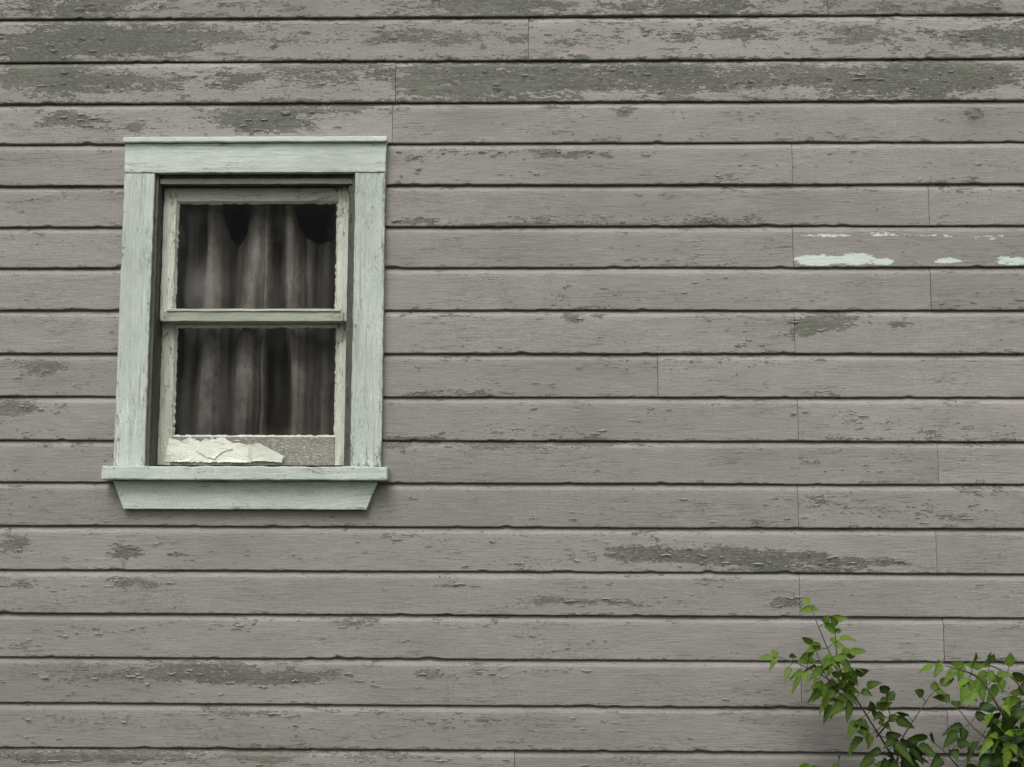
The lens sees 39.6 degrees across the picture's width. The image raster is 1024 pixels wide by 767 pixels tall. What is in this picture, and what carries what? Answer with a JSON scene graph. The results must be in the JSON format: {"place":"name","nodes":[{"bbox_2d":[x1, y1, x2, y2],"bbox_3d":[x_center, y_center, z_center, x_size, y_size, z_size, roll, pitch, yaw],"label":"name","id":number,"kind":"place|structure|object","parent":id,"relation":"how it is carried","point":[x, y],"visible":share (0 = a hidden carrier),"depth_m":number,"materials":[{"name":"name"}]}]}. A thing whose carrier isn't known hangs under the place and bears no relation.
{"place":"outdoors","nodes":[
{"label":"outdoors","id":0,"kind":"place"},
{"bbox_2d":[174,204,341,466],"bbox_3d":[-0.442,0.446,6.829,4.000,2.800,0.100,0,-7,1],"label":"curtain","id":1,"kind":"object","parent":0,"point":[317,230],"depth_m":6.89,"materials":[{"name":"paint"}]},
{"bbox_3d":[0.090,1.976,3.959,8.400,0.054,0.048,0,-7,1],"label":"water table","id":2,"kind":"object","parent":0,"visible":0},
{"bbox_2d":[0,0,1023,766],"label":"clapboard wall","id":3,"kind":"structure","parent":2,"relation":"on","point":[728,358],"depth_m":4.19,"materials":[{"name":"beige paint"}]},
{"bbox_2d":[101,466,388,481],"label":"sill","id":4,"kind":"structure","parent":3,"relation":"attached to","point":[225,473],"depth_m":4.13,"materials":[{"name":"green paint"}]},
{"bbox_2d":[113,173,155,465],"bbox_3d":[-1.123,-0.194,4.240,0.094,0.885,0.024,0,-7,1],"label":"casing","id":5,"kind":"object","parent":4,"relation":"on","point":[134,330],"visible":0.98,"depth_m":4.23,"materials":[{"name":"green paint"}]},
{"bbox_2d":[150,175,163,465],"bbox_3d":[-1.084,-0.191,4.312,0.041,0.914,0.119,0,-7,1],"label":"jamb","id":6,"kind":"object","parent":4,"relation":"on","point":[156,392],"visible":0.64,"depth_m":4.27,"materials":[{"name":"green wood"}]},
{"bbox_2d":[146,175,159,465],"bbox_3d":[-1.074,-0.191,4.246,0.014,0.882,0.013,0,-7,1],"label":"blind stop","id":7,"kind":"object","parent":6,"relation":"attached to","point":[152,323],"visible":0.96,"depth_m":4.24,"materials":[{"name":"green wood"}]},
{"bbox_2d":[157,322,174,465],"bbox_3d":[-1.044,0.021,4.314,0.042,0.459,0.036,0,-7,1],"label":"stile","id":8,"kind":"object","parent":6,"relation":"attached to","point":[166,383],"visible":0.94,"depth_m":4.30,"materials":[{"name":"beige paint"}]},
{"bbox_2d":[175,323,336,324],"bbox_3d":[-0.776,-0.190,4.334,0.495,0.031,0.032,0,-7,1],"label":"rail top","id":9,"kind":"object","parent":8,"relation":"attached to","point":[256,324],"visible":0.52,"depth_m":4.32,"materials":[{"name":"beige paint"}]},
{"bbox_2d":[163,312,344,323],"bbox_3d":[-0.777,-0.199,4.295,0.545,0.030,0.043,0,-7,1],"label":"meeting rail","id":10,"kind":"object","parent":6,"relation":"attached to","point":[251,317],"visible":1,"depth_m":4.28,"materials":[{"name":"beige paint"}]},
{"bbox_2d":[160,188,178,322],"bbox_3d":[-1.041,-0.390,4.327,0.043,0.413,0.035,0,-7,1],"label":"stile","id":11,"kind":"object","parent":10,"relation":"on","point":[167,287],"visible":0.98,"depth_m":4.31,"materials":[{"name":"beige paint"}]},
{"bbox_2d":[167,309,340,311],"bbox_3d":[-0.777,-0.219,4.288,0.525,0.009,0.030,0,-7,1],"label":"meeting rail lip","id":12,"kind":"object","parent":10,"relation":"attached to","point":[253,310],"visible":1,"depth_m":4.27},
{"bbox_2d":[173,201,337,308],"bbox_3d":[-0.775,-0.386,4.311,0.493,0.337,0.011,0,-7,1],"label":"putty","id":13,"kind":"object","parent":10,"relation":"on","point":[229,203],"visible":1,"depth_m":4.33,"materials":[{"name":"beige paint"}]},
{"bbox_2d":[171,437,334,465],"bbox_3d":[-0.778,0.205,4.286,0.495,0.088,0.034,0,-7,1],"label":"rail","id":14,"kind":"object","parent":4,"relation":"on","point":[306,451],"visible":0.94,"depth_m":4.27,"materials":[{"name":"beige paint"}]},
{"bbox_2d":[164,437,250,462],"bbox_3d":[-0.908,0.199,4.268,0.274,0.079,0.008,0,-7,1],"label":"paint skin","id":15,"kind":"object","parent":14,"relation":"attached to","point":[181,451],"visible":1,"depth_m":4.27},
{"bbox_2d":[196,440,232,458],"bbox_3d":[-0.895,0.198,4.266,0.114,0.058,0.005,0,-7,1],"label":"paint skin upper layer","id":16,"kind":"object","parent":15,"relation":"on","point":[211,449],"visible":1,"depth_m":4.27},
{"bbox_2d":[248,443,283,462],"bbox_3d":[-0.737,0.207,4.259,0.110,0.060,0.009,0,-7,1],"label":"paint flap","id":17,"kind":"object","parent":15,"relation":"attached to","point":[259,452],"visible":1,"depth_m":4.26,"materials":[{"name":"white paint"}]},
{"bbox_2d":[172,325,336,436],"bbox_3d":[-0.777,-0.007,4.302,0.494,0.339,0.011,0,-7,1],"label":"putty","id":18,"kind":"object","parent":14,"relation":"on","point":[226,326],"visible":1,"depth_m":4.31,"materials":[{"name":"beige paint"}]},
{"bbox_2d":[335,323,345,465],"bbox_3d":[-0.513,0.021,4.302,0.036,0.457,0.035,0,-7,1],"label":"stile","id":19,"kind":"object","parent":14,"relation":"attached to","point":[340,393],"visible":0.54,"depth_m":4.28,"materials":[{"name":"beige paint"}]},
{"bbox_2d":[344,174,354,465],"bbox_3d":[-0.467,-0.189,4.298,0.051,0.915,0.119,0,-7,1],"label":"jamb","id":20,"kind":"object","parent":4,"relation":"on","point":[348,331],"visible":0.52,"depth_m":4.24,"materials":[{"name":"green wood"}]},
{"bbox_2d":[336,187,348,322],"bbox_3d":[-0.511,-0.391,4.315,0.037,0.414,0.035,0,-7,1],"label":"stile","id":21,"kind":"object","parent":20,"relation":"attached to","point":[342,246],"visible":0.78,"depth_m":4.30,"materials":[{"name":"beige paint"}]},
{"bbox_2d":[347,175,354,465],"bbox_3d":[-0.475,-0.190,4.233,0.014,0.882,0.011,0,-7,1],"label":"blind stop","id":22,"kind":"object","parent":20,"relation":"attached to","point":[351,313],"visible":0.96,"depth_m":4.23,"materials":[{"name":"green wood"}]},
{"bbox_2d":[350,173,385,466],"bbox_3d":[-0.426,-0.193,4.224,0.093,0.884,0.024,0,-7,1],"label":"casing","id":23,"kind":"object","parent":4,"relation":"on","point":[368,335],"visible":0.98,"depth_m":4.21,"materials":[{"name":"green paint"}]},
{"bbox_2d":[113,480,377,509],"bbox_3d":[-0.782,0.327,4.168,0.777,0.084,0.022,0,-7,1],"label":"apron","id":24,"kind":"object","parent":3,"relation":"attached to","point":[301,495],"visible":1,"depth_m":4.16,"materials":[{"name":"green paint"}]},
{"bbox_2d":[161,174,348,187],"bbox_3d":[-0.771,-0.619,4.359,0.659,0.047,0.115,0,-7,1],"label":"jamb head","id":25,"kind":"object","parent":3,"relation":"attached to","point":[283,176],"visible":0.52,"depth_m":4.31},
{"bbox_2d":[160,178,352,184],"bbox_3d":[-0.771,-0.610,4.295,0.586,0.018,0.010,0,-7,1],"label":"blind stop head","id":26,"kind":"object","parent":25,"relation":"attached to","point":[247,181],"visible":1,"depth_m":4.29},
{"bbox_2d":[177,188,338,203],"bbox_3d":[-0.774,-0.573,4.344,0.494,0.044,0.033,0,-7,1],"label":"rail top","id":27,"kind":"object","parent":25,"relation":"attached to","point":[248,194],"visible":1,"depth_m":4.33,"materials":[{"name":"beige paint"}]},
{"bbox_2d":[124,143,386,174],"bbox_3d":[-0.773,-0.678,4.292,0.792,0.091,0.026,0,-7,1],"label":"casing head","id":28,"kind":"object","parent":3,"relation":"attached to","point":[255,158],"visible":1,"depth_m":4.28},
{"bbox_2d":[123,136,387,143],"bbox_3d":[-0.773,-0.733,4.293,0.798,0.018,0.038,0,-7,1],"label":"drip cap","id":29,"kind":"object","parent":28,"relation":"on","point":[248,140],"visible":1,"depth_m":4.28,"materials":[{"name":"green paint"}]},
{"bbox_2d":[0,0,1023,765],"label":"paint chips","id":30,"kind":"object","parent":3,"relation":"attached to","point":[532,408],"visible":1,"depth_m":4.14,"materials":[{"name":"grey paint"}]},
{"bbox_2d":[396,18,941,766],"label":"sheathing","id":31,"kind":"object","parent":3,"relation":"attached to","point":[528,58],"depth_m":4.35,"materials":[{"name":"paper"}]},
{"label":"ground","id":32,"kind":"structure","parent":0,"visible":0},
{"bbox_2d":[759,597,1023,766],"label":"climbing vine","id":33,"kind":"object","parent":32,"relation":"on","point":[1007,732],"visible":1,"depth_m":3.89,"materials":[{"name":"green plant"}]}
]}

